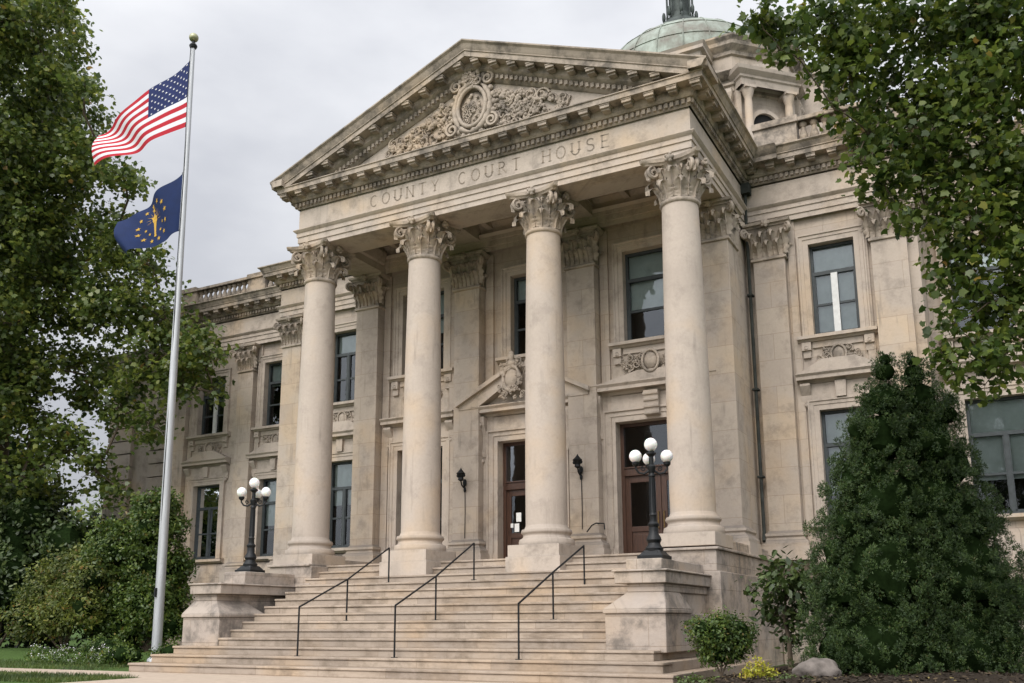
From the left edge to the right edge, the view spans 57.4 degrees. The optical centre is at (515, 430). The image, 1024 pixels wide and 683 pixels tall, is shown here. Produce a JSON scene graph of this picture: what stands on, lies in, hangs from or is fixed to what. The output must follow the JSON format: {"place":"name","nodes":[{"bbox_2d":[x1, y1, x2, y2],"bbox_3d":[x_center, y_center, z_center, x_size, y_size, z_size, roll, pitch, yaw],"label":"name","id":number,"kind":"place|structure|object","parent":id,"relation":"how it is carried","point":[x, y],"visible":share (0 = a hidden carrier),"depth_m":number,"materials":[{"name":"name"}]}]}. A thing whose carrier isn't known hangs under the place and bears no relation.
{"place":"outdoors","nodes":[
{"label":"outdoors","id":0,"kind":"place"},
{"bbox_2d":[0,668,502,682],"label":"pavement","id":1,"kind":"structure","parent":0,"point":[151,677],"depth_m":18.60,"materials":[{"name":"beige concrete"}]},
{"bbox_2d":[0,629,786,682],"bbox_3d":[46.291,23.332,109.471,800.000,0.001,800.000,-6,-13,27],"label":"ground","id":2,"kind":"structure","parent":0,"point":[72,642],"depth_m":25.46,"materials":[{"name":"green plant"}]},
{"bbox_2d":[24,641,64,662],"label":"flowering plant","id":3,"kind":"object","parent":2,"relation":"on","point":[29,655],"visible":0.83,"depth_m":26.87,"materials":[{"name":"green plant"}]},
{"bbox_2d":[0,437,136,647],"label":"dark hedge","id":4,"kind":"object","parent":2,"relation":"on","point":[47,642],"visible":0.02,"depth_m":39.27,"materials":[{"name":"green plant"}]},
{"bbox_2d":[0,658,138,682],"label":"grass","id":5,"kind":"structure","parent":2,"relation":"on","point":[38,677],"depth_m":19.86,"materials":[{"name":"green plant"}]},
{"bbox_2d":[48,643,92,664],"bbox_3d":[-12.330,6.186,25.786,1.584,0.766,0.739,-6,-13,27],"label":"flowering plant","id":6,"kind":"object","parent":2,"relation":"on","point":[58,657],"visible":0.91,"depth_m":25.78,"materials":[{"name":"green plant"}]},
{"bbox_2d":[60,499,86,522],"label":"distant tree","id":7,"kind":"object","parent":2,"relation":"on","point":[69,509],"visible":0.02,"depth_m":70.31,"materials":[{"name":"green plant"}]},
{"bbox_2d":[0,646,150,662],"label":"planting bed","id":8,"kind":"object","parent":2,"relation":"on","point":[16,654],"visible":0.12,"depth_m":30.29,"materials":[{"name":"green plant"}]},
{"bbox_2d":[0,477,96,645],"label":"dark yew","id":9,"kind":"object","parent":8,"relation":"on","point":[28,533],"visible":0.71,"depth_m":34.89,"materials":[{"name":"green plant"}]},
{"bbox_2d":[0,539,124,650],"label":"spreading shrub","id":10,"kind":"object","parent":8,"relation":"on","point":[46,612],"visible":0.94,"depth_m":30.84,"materials":[{"name":"green plant"}]},
{"bbox_2d":[57,481,200,651],"bbox_3d":[-12.939,4.723,31.372,4.783,5.882,3.496,-6,-13,27],"label":"evergreen shrub","id":11,"kind":"object","parent":8,"relation":"on","point":[129,602],"visible":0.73,"depth_m":30.57,"materials":[{"name":"green plant"}]},
{"bbox_2d":[64,485,106,526],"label":"distant tree","id":12,"kind":"object","parent":2,"relation":"on","point":[90,508],"visible":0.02,"depth_m":71.80,"materials":[{"name":"green plant"}]},
{"bbox_2d":[82,643,121,665],"bbox_3d":[-10.992,5.970,24.844,1.514,0.687,0.729,-6,-13,27],"label":"flowering plant","id":13,"kind":"object","parent":2,"relation":"on","point":[97,659],"visible":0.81,"depth_m":24.94,"materials":[{"name":"green plant"}]},
{"bbox_2d":[74,631,133,662],"bbox_3d":[-11.686,6.283,26.472,1.527,1.184,1.327,-6,-13,27],"label":"shrub","id":14,"kind":"object","parent":2,"relation":"on","point":[103,640],"visible":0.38,"depth_m":26.41,"materials":[{"name":"green plant"}]},
{"bbox_2d":[0,0,238,515],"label":"leafy tree","id":15,"kind":"object","parent":2,"relation":"on","point":[42,128],"visible":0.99,"depth_m":36.23,"materials":[{"name":"green plant"}]},
{"bbox_2d":[100,640,148,666],"bbox_3d":[-10.317,5.904,24.623,1.275,0.798,0.791,-2,-12,6],"label":"shrub","id":16,"kind":"object","parent":2,"relation":"on","point":[123,655],"visible":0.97,"depth_m":24.51,"materials":[{"name":"green plant"}]},
{"bbox_2d":[146,636,181,659],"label":"shrub","id":17,"kind":"object","parent":2,"relation":"on","point":[167,649],"visible":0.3,"depth_m":24.64,"materials":[{"name":"green plant"}]},
{"bbox_2d":[147,33,198,661],"bbox_3d":[-10.184,-3.162,28.241,0.643,19.877,0.480,-13,-17,47],"label":"flagpole","id":18,"kind":"object","parent":2,"relation":"on","point":[158,615],"visible":0.88,"depth_m":27.68,"materials":[{"name":"metal"}]},
{"bbox_2d":[92,62,189,164],"bbox_3d":[-12.175,-10.280,30.564,3.770,3.099,0.492,-4,-12,17],"label":"flag","id":19,"kind":"object","parent":18,"relation":"attached to","point":[148,116],"visible":1,"depth_m":30.31,"materials":[{"name":"fabric"}]},
{"bbox_2d":[114,174,182,257],"bbox_3d":[-11.453,-6.722,29.236,2.031,2.750,0.484,0,-12,-3],"label":"flag","id":20,"kind":"object","parent":18,"relation":"attached to","point":[155,223],"visible":1,"depth_m":29.15,"materials":[{"name":"blue fabric"}]},
{"bbox_2d":[91,0,1023,682],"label":"courthouse","id":21,"kind":"structure","parent":2,"relation":"on","point":[511,280],"depth_m":25.21,"materials":[{"name":"stone"}]},
{"bbox_2d":[180,451,230,564],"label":"window","id":22,"kind":"structure","parent":21,"relation":"in","point":[207,476],"depth_m":37.46,"materials":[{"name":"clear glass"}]},
{"bbox_2d":[186,368,231,452],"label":"window","id":23,"kind":"structure","parent":21,"relation":"in","point":[217,421],"depth_m":38.24,"materials":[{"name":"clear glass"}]},
{"bbox_2d":[235,478,270,572],"bbox_3d":[-6.884,2.457,24.462,0.707,2.482,0.707,11,-16,-44],"label":"lamp post","id":24,"kind":"object","parent":21,"relation":"on","point":[250,564],"visible":0.99,"depth_m":24.47,"materials":[{"name":"black metal"}]},
{"bbox_2d":[244,442,277,561],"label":"window","id":25,"kind":"structure","parent":21,"relation":"in","point":[266,455],"depth_m":36.10,"materials":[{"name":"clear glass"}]},
{"bbox_2d":[251,352,282,444],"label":"window","id":26,"kind":"structure","parent":21,"relation":"in","point":[268,425],"depth_m":37.00,"materials":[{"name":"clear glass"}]},
{"bbox_2d":[329,420,353,553],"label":"window","id":27,"kind":"structure","parent":21,"relation":"in","point":[342,436],"depth_m":32.28,"materials":[{"name":"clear glass"}]},
{"bbox_2d":[296,547,389,655],"bbox_3d":[-3.959,3.918,21.958,0.100,2.581,3.400,-6,-13,27],"label":"handrail","id":28,"kind":"object","parent":21,"relation":"on","point":[388,549],"visible":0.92,"depth_m":21.91,"materials":[{"name":"black metal"}]},
{"bbox_2d":[333,320,356,421],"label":"window","id":29,"kind":"structure","parent":21,"relation":"in","point":[345,333],"depth_m":33.27,"materials":[{"name":"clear glass"}]},
{"bbox_2d":[379,410,453,550],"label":"window","id":30,"kind":"structure","parent":21,"relation":"in","point":[394,432],"depth_m":28.48,"materials":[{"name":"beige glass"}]},
{"bbox_2d":[387,277,453,401],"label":"window","id":31,"kind":"structure","parent":21,"relation":"in","point":[397,381],"depth_m":29.31,"materials":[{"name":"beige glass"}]},
{"bbox_2d":[391,543,476,657],"bbox_3d":[-1.730,3.654,20.726,0.100,2.581,3.280,-6,-13,27],"label":"handrail","id":32,"kind":"object","parent":21,"relation":"on","point":[435,576],"visible":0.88,"depth_m":20.63,"materials":[{"name":"black metal"}]},
{"bbox_2d":[456,468,466,537],"bbox_3d":[-1.513,2.048,26.710,0.279,2.020,0.374,-14,-18,48],"label":"wall lantern","id":33,"kind":"object","parent":21,"relation":"attached to","point":[460,473],"depth_m":26.77,"materials":[{"name":"black metal"}]},
{"bbox_2d":[495,263,525,374],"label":"window","id":34,"kind":"structure","parent":21,"relation":"in","point":[513,278],"depth_m":27.87,"materials":[{"name":"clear glass"}]},
{"bbox_2d":[455,351,589,558],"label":"door","id":35,"kind":"structure","parent":21,"relation":"in","point":[501,397],"depth_m":26.99,"materials":[{"name":"beige stone"}]},
{"bbox_2d":[515,545,584,659],"bbox_3d":[0.801,3.458,19.363,0.100,2.394,3.240,-6,-13,27],"label":"handrail","id":36,"kind":"object","parent":21,"relation":"on","point":[548,576],"visible":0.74,"depth_m":19.27,"materials":[{"name":"black metal"}]},
{"bbox_2d":[573,454,582,528],"bbox_3d":[1.722,1.607,25.035,0.372,2.020,0.280,9,-15,-38],"label":"wall lantern","id":37,"kind":"object","parent":21,"relation":"attached to","point":[577,460],"depth_m":25.11,"materials":[{"name":"black metal"}]},
{"bbox_2d":[586,523,604,531],"bbox_3d":[2.162,2.555,24.704,0.542,0.250,0.218,-6,-13,27],"label":"grab rail","id":38,"kind":"object","parent":21,"relation":"attached to","point":[594,524],"visible":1,"depth_m":24.64,"materials":[{"name":"black metal"}]},
{"bbox_2d":[608,233,664,371],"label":"window","id":39,"kind":"structure","parent":21,"relation":"in","point":[637,264],"depth_m":26.17,"materials":[{"name":"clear glass"}]},
{"bbox_2d":[629,438,672,558],"bbox_3d":[2.690,1.311,18.316,0.686,2.390,0.686,11,-16,-44],"label":"lamp post","id":40,"kind":"object","parent":21,"relation":"on","point":[654,548],"visible":1,"depth_m":18.32,"materials":[{"name":"black metal"}]},
{"bbox_2d":[590,348,715,553],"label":"door","id":41,"kind":"structure","parent":21,"relation":"in","point":[638,413],"depth_m":25.28,"materials":[{"name":"beige stone"}]},
{"bbox_2d":[796,223,877,361],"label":"window","id":42,"kind":"structure","parent":21,"relation":"in","point":[835,302],"depth_m":25.37,"materials":[{"name":"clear glass"}]},
{"bbox_2d":[795,354,878,529],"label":"window","id":43,"kind":"structure","parent":21,"relation":"in","point":[827,389],"depth_m":24.68,"materials":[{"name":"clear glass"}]},
{"bbox_2d":[934,226,1023,347],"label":"window","id":44,"kind":"structure","parent":21,"relation":"in","point":[995,269],"depth_m":25.46,"materials":[{"name":"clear glass"}]},
{"bbox_2d":[939,343,1023,520],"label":"window","id":45,"kind":"structure","parent":21,"relation":"in","point":[998,427],"depth_m":24.63,"materials":[{"name":"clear glass"}]},
{"bbox_2d":[687,662,1023,682],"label":"planting bed","id":46,"kind":"object","parent":2,"relation":"on","point":[994,678],"visible":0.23,"depth_m":12.71,"materials":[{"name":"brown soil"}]},
{"bbox_2d":[674,672,719,682],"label":"ground plant","id":47,"kind":"object","parent":46,"relation":"on","point":[691,679],"visible":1,"depth_m":13.16,"materials":[{"name":"green plant"}]},
{"bbox_2d":[680,605,761,676],"bbox_3d":[3.395,3.478,15.487,1.270,1.176,1.064,-6,-13,27],"label":"round shrub","id":48,"kind":"object","parent":46,"relation":"on","point":[723,638],"visible":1,"depth_m":15.33,"materials":[{"name":"green plant"}]},
{"bbox_2d":[739,655,780,678],"bbox_3d":[3.620,3.529,13.841,0.600,0.412,0.351,0,-12,-4],"label":"yellow plant","id":49,"kind":"object","parent":46,"relation":"on","point":[747,673],"visible":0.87,"depth_m":13.82,"materials":[{"name":"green plant"}]},
{"bbox_2d":[736,545,826,668],"bbox_3d":[4.898,3.178,16.905,1.807,2.206,1.304,-1,-12,4],"label":"rhododendron","id":50,"kind":"object","parent":46,"relation":"on","point":[773,581],"visible":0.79,"depth_m":16.89,"materials":[{"name":"green plant"}]},
{"bbox_2d":[767,671,813,679],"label":"ground plant","id":51,"kind":"object","parent":46,"relation":"on","point":[786,677],"visible":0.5,"depth_m":13.02,"materials":[{"name":"green plant"}]},
{"bbox_2d":[792,658,841,676],"bbox_3d":[4.483,3.539,13.939,0.727,0.313,0.563,0,-12,-1],"label":"boulder","id":52,"kind":"object","parent":46,"relation":"on","point":[819,667],"visible":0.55,"depth_m":13.75,"materials":[{"name":"grey stone"}]},
{"bbox_2d":[718,0,1023,407],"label":"maple tree","id":53,"kind":"object","parent":46,"relation":"on","point":[978,74],"visible":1,"depth_m":12.28,"materials":[{"name":"green plant"}]},
{"bbox_2d":[785,350,1023,676],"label":"yew shrub","id":54,"kind":"object","parent":46,"relation":"on","point":[912,576],"visible":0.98,"depth_m":14.54,"materials":[{"name":"green plant"}]},
{"bbox_2d":[0,0,1023,522],"label":"sky","id":55,"kind":"structure","parent":0,"point":[274,80],"materials":[{"name":"grey"}]}
]}

